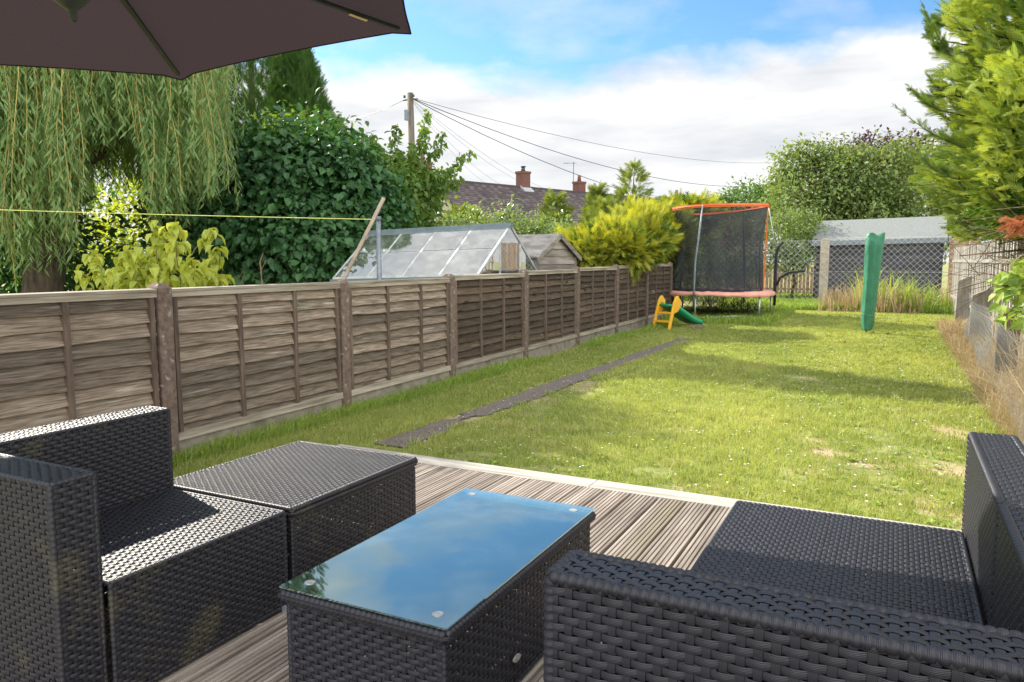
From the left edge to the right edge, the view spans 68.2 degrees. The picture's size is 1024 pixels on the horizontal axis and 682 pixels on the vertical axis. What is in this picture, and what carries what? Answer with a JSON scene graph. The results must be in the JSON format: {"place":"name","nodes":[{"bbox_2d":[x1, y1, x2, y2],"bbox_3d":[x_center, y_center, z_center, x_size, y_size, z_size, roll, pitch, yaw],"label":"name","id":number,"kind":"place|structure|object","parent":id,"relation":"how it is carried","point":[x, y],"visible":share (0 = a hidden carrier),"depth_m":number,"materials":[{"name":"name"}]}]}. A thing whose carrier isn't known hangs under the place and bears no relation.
{"place":"outdoors","nodes":[
{"label":"outdoors","id":0,"kind":"place"},
{"bbox_2d":[0,0,1011,261],"label":"sky","id":1,"kind":"structure","parent":0,"point":[726,82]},
{"bbox_2d":[2,262,1023,529],"bbox_3d":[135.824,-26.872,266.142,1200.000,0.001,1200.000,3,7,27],"label":"ground","id":2,"kind":"structure","parent":0,"point":[958,470],"depth_m":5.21,"materials":[{"name":"green plant"}]},
{"bbox_2d":[0,288,159,454],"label":"wooden fence","id":3,"kind":"object","parent":2,"relation":"on","point":[65,356],"visible":0.67,"depth_m":4.20,"materials":[{"name":"brown wood"}]},
{"bbox_2d":[0,165,163,289],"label":"background tree","id":4,"kind":"object","parent":2,"relation":"on","point":[105,188],"visible":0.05,"depth_m":22.08,"materials":[{"name":"green plant"}]},
{"bbox_2d":[69,167,164,287],"bbox_3d":[-6.344,-1.532,14.982,5.838,4.616,3.451,3,7,27],"label":"background shrub","id":5,"kind":"object","parent":2,"relation":"on","point":[132,201],"visible":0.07,"depth_m":14.68,"materials":[{"name":"yellow plant"}]},
{"bbox_2d":[0,181,237,298],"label":"background shrub","id":6,"kind":"object","parent":2,"relation":"on","point":[6,277],"visible":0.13,"depth_m":11.75,"materials":[{"name":"green plant"}]},
{"bbox_2d":[0,65,248,297],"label":"willow tree","id":7,"kind":"object","parent":2,"relation":"on","point":[64,133],"visible":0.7,"depth_m":8.80,"materials":[{"name":"green plant"}]},
{"bbox_2d":[74,220,234,293],"bbox_3d":[-3.151,-0.216,6.652,2.151,1.643,0.970,3,7,27],"label":"dogwood shrub","id":8,"kind":"object","parent":2,"relation":"on","point":[159,270],"visible":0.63,"depth_m":6.26,"materials":[{"name":"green plant"}]},
{"bbox_2d":[146,283,179,460],"bbox_3d":[-2.200,0.217,4.766,0.104,1.165,0.104,3,7,27],"label":"fence post","id":9,"kind":"object","parent":2,"relation":"on","point":[163,302],"visible":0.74,"depth_m":4.72,"materials":[{"name":"brown concrete"}]},
{"bbox_2d":[172,282,342,456],"bbox_3d":[-1.805,0.160,5.568,0.070,1.150,1.683,3,7,25],"label":"wooden fence","id":10,"kind":"object","parent":2,"relation":"on","point":[247,357],"visible":0.98,"depth_m":5.42,"materials":[{"name":"brown wood"}]},
{"bbox_2d":[259,254,265,283],"bbox_3d":[-2.167,-0.301,6.627,0.050,0.937,0.057,3,7,27],"label":"bare twig","id":11,"kind":"object","parent":2,"relation":"on","point":[261,269],"visible":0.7,"depth_m":6.58,"materials":[{"name":"wood"}]},
{"bbox_2d":[221,48,320,135],"bbox_3d":[-5.729,-5.669,16.634,3.953,10.372,3.847,-2,6,-17],"label":"tall conifer","id":12,"kind":"object","parent":2,"relation":"on","point":[251,76],"visible":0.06,"depth_m":15.59,"materials":[{"name":"green plant"}]},
{"bbox_2d":[137,88,420,288],"bbox_3d":[-3.520,-1.929,12.176,4.693,4.313,3.619,3,7,27],"label":"lilac bush","id":13,"kind":"object","parent":2,"relation":"on","point":[296,172],"visible":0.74,"depth_m":11.23,"materials":[{"name":"green plant"}]},
{"bbox_2d":[264,48,341,128],"bbox_3d":[-4.646,-3.582,16.800,3.544,6.185,3.502,-3,7,-23],"label":"tall conifer","id":14,"kind":"object","parent":2,"relation":"on","point":[305,58],"visible":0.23,"depth_m":16.09,"materials":[{"name":"green plant"}]},
{"bbox_2d":[233,84,442,228],"bbox_3d":[-3.232,-2.327,13.703,3.873,4.356,2.724,1,6,6],"label":"green bush","id":15,"kind":"object","parent":2,"relation":"on","point":[420,215],"visible":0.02,"depth_m":13.31,"materials":[{"name":"green plant"}]},
{"bbox_2d":[333,279,351,409],"bbox_3d":[-1.438,0.054,6.379,0.104,1.150,0.104,3,7,27],"label":"fence post","id":16,"kind":"object","parent":2,"relation":"on","point":[344,321],"visible":0.56,"depth_m":6.34,"materials":[{"name":"brown concrete"}]},
{"bbox_2d":[375,216,381,282],"bbox_3d":[-1.293,-0.344,7.390,0.060,1.728,0.060,3,7,27],"label":"clothes pole","id":17,"kind":"object","parent":2,"relation":"on","point":[378,247],"visible":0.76,"depth_m":7.31,"materials":[{"name":"grey metal"}]},
{"bbox_2d":[0,209,370,219],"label":"clothes line","id":18,"kind":"object","parent":17,"relation":"attached to","point":[186,215],"visible":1,"depth_m":7.32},
{"bbox_2d":[342,197,384,279],"bbox_3d":[-1.556,-0.709,7.245,0.712,1.320,0.032,0,6,2],"label":"wooden prop","id":19,"kind":"object","parent":17,"relation":"attached to","point":[366,233],"visible":0.64,"depth_m":7.20,"materials":[{"name":"brown wood"}]},
{"bbox_2d":[348,277,450,405],"bbox_3d":[-1.039,-0.012,7.189,0.070,1.150,1.703,3,7,25],"label":"wooden fence","id":20,"kind":"object","parent":2,"relation":"on","point":[399,335],"visible":0.98,"depth_m":7.09,"materials":[{"name":"brown wood"}]},
{"bbox_2d":[336,109,476,226],"bbox_3d":[-2.180,-2.344,14.648,3.597,4.183,2.281,2,6,15],"label":"cherry tree","id":21,"kind":"object","parent":2,"relation":"on","point":[435,180],"visible":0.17,"depth_m":13.97,"materials":[{"name":"green plant"}]},
{"bbox_2d":[403,92,417,145],"bbox_3d":[-3.456,-4.959,26.038,0.468,6.984,0.461,-2,6,-15],"label":"utility pole","id":22,"kind":"object","parent":2,"relation":"on","point":[409,115],"visible":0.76,"depth_m":25.68,"materials":[{"name":"brown wood"}]},
{"bbox_2d":[417,104,540,189],"bbox_3d":[-0.745,-9.040,37.740,0.012,1.040,24.806,1,6,13],"label":"overhead wire","id":23,"kind":"object","parent":22,"relation":"attached to","point":[471,150],"visible":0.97,"depth_m":32.59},
{"bbox_2d":[413,100,557,193],"bbox_3d":[0.415,-9.096,39.398,0.012,1.278,28.585,2,6,16],"label":"overhead wire","id":24,"kind":"object","parent":22,"relation":"attached to","point":[484,154],"visible":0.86,"depth_m":34.08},
{"bbox_2d":[415,100,651,197],"bbox_3d":[9.848,-8.812,42.171,0.027,2.440,42.397,5,8,39],"label":"overhead wire","id":25,"kind":"object","parent":22,"relation":"attached to","point":[509,146],"visible":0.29,"depth_m":29.72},
{"bbox_2d":[413,98,761,186],"bbox_3d":[9.673,-9.856,42.151,0.027,2.088,42.315,5,8,38],"label":"overhead wire","id":26,"kind":"object","parent":22,"relation":"attached to","point":[558,152],"visible":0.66,"depth_m":31.86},
{"bbox_2d":[414,98,789,162],"bbox_3d":[9.713,-11.357,43.269,0.017,2.600,44.377,4,8,36],"label":"overhead wire","id":27,"kind":"object","parent":22,"relation":"attached to","point":[562,136],"visible":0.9,"depth_m":32.88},
{"bbox_2d":[330,222,536,283],"bbox_3d":[-1.018,-0.700,10.325,2.210,1.778,1.986,3,7,23],"label":"greenhouse","id":28,"kind":"object","parent":2,"relation":"on","point":[441,251],"visible":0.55,"depth_m":9.82,"materials":[{"name":"glass"}]},
{"bbox_2d":[442,274,455,377],"bbox_3d":[-0.666,-0.126,8.007,0.104,1.165,0.104,3,7,27],"label":"fence post","id":29,"kind":"object","parent":2,"relation":"on","point":[452,315],"visible":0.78,"depth_m":7.97,"materials":[{"name":"brown wood"}]},
{"bbox_2d":[443,201,487,225],"bbox_3d":[-1.239,-2.022,18.368,2.856,2.754,2.530,-4,7,-36],"label":"bush","id":30,"kind":"object","parent":2,"relation":"on","point":[461,207],"visible":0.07,"depth_m":18.11,"materials":[{"name":"green plant"}]},
{"bbox_2d":[428,198,517,226],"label":"fruit tree","id":31,"kind":"object","parent":2,"relation":"on","point":[474,211],"visible":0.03,"depth_m":15.43,"materials":[{"name":"green plant"}]},
{"bbox_2d":[454,273,524,376],"bbox_3d":[-0.248,-0.199,8.857,0.070,1.170,1.793,3,7,25],"label":"wooden fence","id":32,"kind":"object","parent":2,"relation":"on","point":[489,319],"visible":0.96,"depth_m":8.78,"materials":[{"name":"brown wood"}]},
{"bbox_2d":[518,270,528,357],"bbox_3d":[0.143,-0.320,9.716,0.104,1.190,0.104,3,7,27],"label":"fence post","id":33,"kind":"object","parent":2,"relation":"on","point":[526,302],"visible":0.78,"depth_m":9.68,"materials":[{"name":"brown concrete"}]},
{"bbox_2d":[487,194,576,234],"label":"fruit tree","id":34,"kind":"object","parent":2,"relation":"on","point":[532,228],"visible":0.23,"depth_m":15.08,"materials":[{"name":"green plant"}]},
{"bbox_2d":[518,233,581,271],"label":"shed","id":35,"kind":"structure","parent":2,"relation":"on","point":[555,251],"depth_m":11.75,"materials":[{"name":"grey wood"}]},
{"bbox_2d":[528,269,577,359],"bbox_3d":[0.565,-0.394,10.575,0.070,1.197,1.813,3,7,25],"label":"wooden fence","id":36,"kind":"object","parent":2,"relation":"on","point":[552,310],"visible":0.96,"depth_m":10.54,"materials":[{"name":"brown wood"}]},
{"bbox_2d":[536,188,575,232],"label":"fruit tree","id":37,"kind":"object","parent":2,"relation":"on","point":[550,198],"visible":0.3,"depth_m":18.69,"materials":[{"name":"green plant"}]},
{"bbox_2d":[571,266,579,346],"bbox_3d":[0.961,-0.518,11.443,0.104,1.220,0.104,3,7,27],"label":"fence post","id":38,"kind":"object","parent":2,"relation":"on","point":[578,309],"visible":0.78,"depth_m":11.41,"materials":[{"name":"brown concrete"}]},
{"bbox_2d":[578,180,613,222],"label":"young conifer","id":39,"kind":"object","parent":2,"relation":"on","point":[594,192],"visible":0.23,"depth_m":19.24,"materials":[{"name":"green plant"}]},
{"bbox_2d":[231,444,961,544],"bbox_3d":[-0.220,1.099,1.492,4.830,0.100,5.440,3,7,27],"label":"deck edge board","id":40,"kind":"object","parent":2,"relation":"on","point":[674,495],"visible":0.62,"depth_m":4.10,"materials":[{"name":"brown wood"}]},
{"bbox_2d":[579,267,616,343],"bbox_3d":[1.394,-0.592,12.325,0.070,1.222,1.863,3,7,25],"label":"wooden fence","id":41,"kind":"object","parent":2,"relation":"on","point":[598,301],"visible":0.97,"depth_m":12.30,"materials":[{"name":"brown wood"}]},
{"bbox_2d":[585,194,620,221],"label":"young conifer","id":42,"kind":"object","parent":2,"relation":"on","point":[603,203],"visible":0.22,"depth_m":17.58,"materials":[{"name":"green plant"}]},
{"bbox_2d":[612,264,618,333],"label":"fence post","id":43,"kind":"object","parent":2,"relation":"on","point":[617,293],"visible":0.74,"depth_m":13.17,"materials":[{"name":"brown wood"}]},
{"bbox_2d":[554,195,683,287],"bbox_3d":[1.985,-1.502,14.493,2.354,2.593,3.231,3,7,27],"label":"golden conifer","id":44,"kind":"object","parent":2,"relation":"on","point":[639,235],"visible":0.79,"depth_m":13.78,"materials":[{"name":"yellow plant"}]},
{"bbox_2d":[618,265,646,332],"bbox_3d":[2.235,-0.790,14.102,0.070,1.242,1.873,3,7,25],"label":"wooden fence","id":45,"kind":"object","parent":2,"relation":"on","point":[632,307],"visible":0.85,"depth_m":14.02,"materials":[{"name":"brown wood"}]},
{"bbox_2d":[611,156,661,263],"bbox_3d":[2.909,-2.668,19.020,2.719,3.901,2.567,3,7,27],"label":"young conifer","id":46,"kind":"object","parent":2,"relation":"on","point":[619,192],"visible":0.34,"depth_m":18.70,"materials":[{"name":"green plant"}]},
{"bbox_2d":[645,269,648,325],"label":"fence post","id":47,"kind":"object","parent":2,"relation":"on","point":[647,294],"visible":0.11,"depth_m":14.96,"materials":[{"name":"brown concrete"}]},
{"bbox_2d":[648,264,671,323],"bbox_3d":[3.087,-0.990,15.901,0.070,1.260,1.913,3,7,25],"label":"wooden fence","id":48,"kind":"object","parent":2,"relation":"on","point":[659,281],"visible":0.68,"depth_m":15.82,"materials":[{"name":"brown wood"}]},
{"bbox_2d":[324,330,1001,504],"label":"daisies","id":49,"kind":"object","parent":2,"relation":"on","point":[744,388],"visible":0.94,"depth_m":6.54,"materials":[{"name":"white plant"}]},
{"bbox_2d":[667,262,672,303],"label":"fence post","id":50,"kind":"object","parent":2,"relation":"on","point":[671,280],"visible":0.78,"depth_m":16.76,"materials":[{"name":"wood"}]},
{"bbox_2d":[624,186,724,302],"bbox_3d":[3.848,-2.238,18.522,2.374,3.216,4.321,3,7,27],"label":"golden conifer","id":51,"kind":"object","parent":2,"relation":"on","point":[668,204],"visible":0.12,"depth_m":18.61,"materials":[{"name":"yellow plant"}]},
{"bbox_2d":[653,295,702,329],"bbox_3d":[3.251,-0.576,14.732,0.384,0.642,1.317,6,8,43],"label":"toy slide","id":52,"kind":"object","parent":2,"relation":"on","point":[675,309],"visible":0.85,"depth_m":14.47,"materials":[{"name":"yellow plastic"}]},
{"bbox_2d":[690,326,703,328],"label":"broken slab","id":53,"kind":"structure","parent":2,"relation":"on","point":[699,327],"depth_m":14.40,"materials":[{"name":"grey concrete"}]},
{"bbox_2d":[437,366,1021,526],"bbox_3d":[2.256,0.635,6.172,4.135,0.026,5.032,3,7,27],"label":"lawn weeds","id":54,"kind":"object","parent":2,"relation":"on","point":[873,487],"visible":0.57,"depth_m":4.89,"materials":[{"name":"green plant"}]},
{"bbox_2d":[681,287,786,315],"bbox_3d":[5.038,-0.761,17.648,3.088,1.687,3.207,3,7,27],"label":"brush pile","id":55,"kind":"object","parent":2,"relation":"on","point":[719,307],"visible":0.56,"depth_m":17.42,"materials":[{"name":"green plant"}]},
{"bbox_2d":[683,198,789,300],"bbox_3d":[6.662,-2.820,24.782,4.568,3.724,3.228,0,6,0],"label":"background shrub","id":56,"kind":"object","parent":2,"relation":"on","point":[767,265],"visible":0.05,"depth_m":24.00,"materials":[{"name":"green plant"}]},
{"bbox_2d":[670,203,804,317],"bbox_3d":[4.678,-1.816,17.258,2.656,2.538,2.774,-4,7,-31],"label":"trampoline","id":57,"kind":"object","parent":2,"relation":"on","point":[720,253],"visible":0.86,"depth_m":16.37,"materials":[{"name":"fabric"}]},
{"bbox_2d":[715,173,793,235],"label":"round tree","id":58,"kind":"object","parent":2,"relation":"on","point":[743,188],"visible":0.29,"depth_m":47.28,"materials":[{"name":"green plant"}]},
{"bbox_2d":[763,266,813,293],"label":"board fence","id":59,"kind":"object","parent":2,"relation":"on","point":[801,286],"visible":0.09,"depth_m":27.79,"materials":[{"name":"beige wood"}]},
{"bbox_2d":[763,200,842,297],"bbox_3d":[9.063,-2.942,24.109,2.247,3.387,2.592,-3,7,-26],"label":"background shrub","id":60,"kind":"object","parent":2,"relation":"on","point":[799,236],"visible":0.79,"depth_m":23.84,"materials":[{"name":"green plant"}]},
{"bbox_2d":[818,238,829,301],"bbox_3d":[8.890,-1.953,21.531,0.220,1.950,0.200,3,7,27],"label":"concrete post","id":61,"kind":"object","parent":2,"relation":"on","point":[824,263],"visible":0.93,"depth_m":21.43,"materials":[{"name":"beige concrete"}]},
{"bbox_2d":[697,240,820,301],"bbox_3d":[7.223,-2.033,22.374,3.744,1.835,0.006,3,7,27],"label":"wire mesh","id":62,"kind":"object","parent":61,"relation":"attached to","point":[769,272],"visible":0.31,"depth_m":21.88,"materials":[{"name":"grey metal"}]},
{"bbox_2d":[828,236,957,295],"bbox_3d":[10.366,-1.900,20.784,3.314,1.905,0.006,3,7,27],"label":"wire mesh","id":63,"kind":"object","parent":61,"relation":"attached to","point":[894,260],"visible":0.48,"depth_m":20.63,"materials":[{"name":"grey metal"}]},
{"bbox_2d":[752,130,987,264],"bbox_3d":[13.885,-5.068,29.769,9.039,6.485,5.289,1,6,13],"label":"tree","id":64,"kind":"object","parent":2,"relation":"on","point":[835,196],"visible":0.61,"depth_m":29.22,"materials":[{"name":"green plant"}]},
{"bbox_2d":[860,232,884,332],"bbox_3d":[6.388,-1.010,13.436,0.292,1.820,0.284,-1,6,-13],"label":"covered parasol","id":65,"kind":"object","parent":2,"relation":"on","point":[874,244],"visible":0.97,"depth_m":13.34,"materials":[{"name":"green fabric"}]},
{"bbox_2d":[812,216,947,298],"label":"black shed","id":66,"kind":"structure","parent":2,"relation":"on","point":[910,228],"depth_m":22.63,"materials":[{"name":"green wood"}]},
{"bbox_2d":[807,123,969,214],"bbox_3d":[18.065,-6.359,35.779,8.238,7.740,4.475,0,6,3],"label":"purple tree","id":67,"kind":"object","parent":2,"relation":"on","point":[864,138],"visible":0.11,"depth_m":35.07,"materials":[{"name":"green plant"}]},
{"bbox_2d":[814,273,1023,444],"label":"dry grass","id":68,"kind":"structure","parent":2,"relation":"on","point":[952,332],"depth_m":9.70,"materials":[{"name":"beige plant"}]},
{"bbox_2d":[891,0,1023,315],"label":"conifer","id":69,"kind":"object","parent":2,"relation":"on","point":[984,142],"visible":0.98,"depth_m":8.16,"materials":[{"name":"green plant"}]},
{"bbox_2d":[954,275,971,322],"bbox_3d":[8.898,-0.787,14.884,0.270,1.030,0.100,3,7,27],"label":"short post","id":70,"kind":"object","parent":2,"relation":"on","point":[964,311],"visible":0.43,"depth_m":14.84,"materials":[{"name":"grey wood"}]},
{"bbox_2d":[948,238,978,296],"bbox_3d":[12.748,-1.942,21.384,0.708,1.959,0.047,3,7,27],"label":"board fence","id":71,"kind":"object","parent":2,"relation":"on","point":[951,254],"visible":0.11,"depth_m":21.45,"materials":[{"name":"beige wood"}]},
{"bbox_2d":[968,288,991,338],"bbox_3d":[7.404,-0.402,11.966,0.270,0.880,0.100,3,7,27],"label":"short post","id":72,"kind":"object","parent":2,"relation":"on","point":[981,300],"visible":0.36,"depth_m":11.91,"materials":[{"name":"grey wood"}]},
{"bbox_2d":[964,292,992,381],"bbox_3d":[6.068,-0.175,9.867,0.100,0.771,4.979,3,7,29],"label":"wire netting","id":73,"kind":"object","parent":72,"relation":"attached to","point":[973,314],"visible":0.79,"depth_m":9.31,"materials":[{"name":"grey metal"}]},
{"bbox_2d":[942,300,1023,431],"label":"dry stems","id":74,"kind":"object","parent":2,"relation":"on","point":[1019,354],"visible":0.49,"depth_m":7.18,"materials":[{"name":"brown plant"}]},
{"bbox_2d":[950,237,1023,363],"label":"paling fence","id":75,"kind":"object","parent":2,"relation":"on","point":[959,261],"visible":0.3,"depth_m":13.38,"materials":[{"name":"beige wood"}]},
{"bbox_2d":[992,306,1022,380],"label":"short post","id":76,"kind":"object","parent":2,"relation":"on","point":[1006,349],"visible":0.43,"depth_m":7.70,"materials":[{"name":"grey wood"}]},
{"bbox_2d":[983,313,1023,443],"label":"wire netting","id":77,"kind":"object","parent":76,"relation":"attached to","point":[1000,335],"visible":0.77,"depth_m":6.22,"materials":[{"name":"grey metal"}]},
{"bbox_2d":[985,254,1023,333],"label":"bramble","id":78,"kind":"object","parent":77,"relation":"on","point":[1012,284],"visible":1,"depth_m":5.15,"materials":[{"name":"green plant"}]},
{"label":"deck underside","id":79,"kind":"structure","parent":2,"relation":"on","visible":0},
{"bbox_2d":[0,454,949,681],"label":"deck boards","id":80,"kind":"object","parent":79,"relation":"on","point":[675,534],"visible":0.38,"depth_m":3.29,"materials":[{"name":"brown wood"}]},
{"bbox_2d":[0,406,287,681],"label":"rattan chair","id":81,"kind":"object","parent":80,"relation":"on","point":[79,536],"visible":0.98,"depth_m":2.20,"materials":[{"name":"black wicker"}]},
{"bbox_2d":[0,0,411,80],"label":"parasol","id":82,"kind":"object","parent":80,"relation":"on","point":[181,40],"visible":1,"depth_m":3.56,"materials":[{"name":"fabric"}]},
{"bbox_2d":[173,441,417,613],"bbox_3d":[-0.890,0.701,3.086,0.696,0.354,0.835,3,7,27],"label":"rattan ottoman","id":83,"kind":"object","parent":80,"relation":"on","point":[354,493],"visible":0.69,"depth_m":2.98,"materials":[{"name":"wicker"}]},
{"bbox_2d":[277,488,595,681],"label":"coffee table","id":84,"kind":"object","parent":80,"relation":"on","point":[442,576],"visible":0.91,"depth_m":2.03,"materials":[{"name":"wicker"}]},
{"bbox_2d":[543,503,1023,681],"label":"rattan chair","id":85,"kind":"object","parent":80,"relation":"on","point":[647,622],"visible":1,"depth_m":1.23,"materials":[{"name":"black wicker"}]},
{"bbox_2d":[690,432,1023,625],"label":"rattan chair","id":86,"kind":"object","parent":80,"relation":"on","point":[888,568],"visible":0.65,"depth_m":2.15,"materials":[{"name":"black wicker"}]},
{"bbox_2d":[374,338,689,446],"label":"path","id":87,"kind":"structure","parent":0,"point":[400,440],"depth_m":7.01,"materials":[{"name":"grey concrete"}]},
{"bbox_2d":[156,263,954,467],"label":"long grass","id":88,"kind":"structure","parent":0,"point":[776,314],"depth_m":11.30,"materials":[{"name":"green plant"}]},
{"bbox_2d":[420,154,765,264],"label":"terraced house","id":89,"kind":"structure","parent":0,"point":[472,192],"depth_m":52.17,"materials":[{"name":"tile"}]}
]}

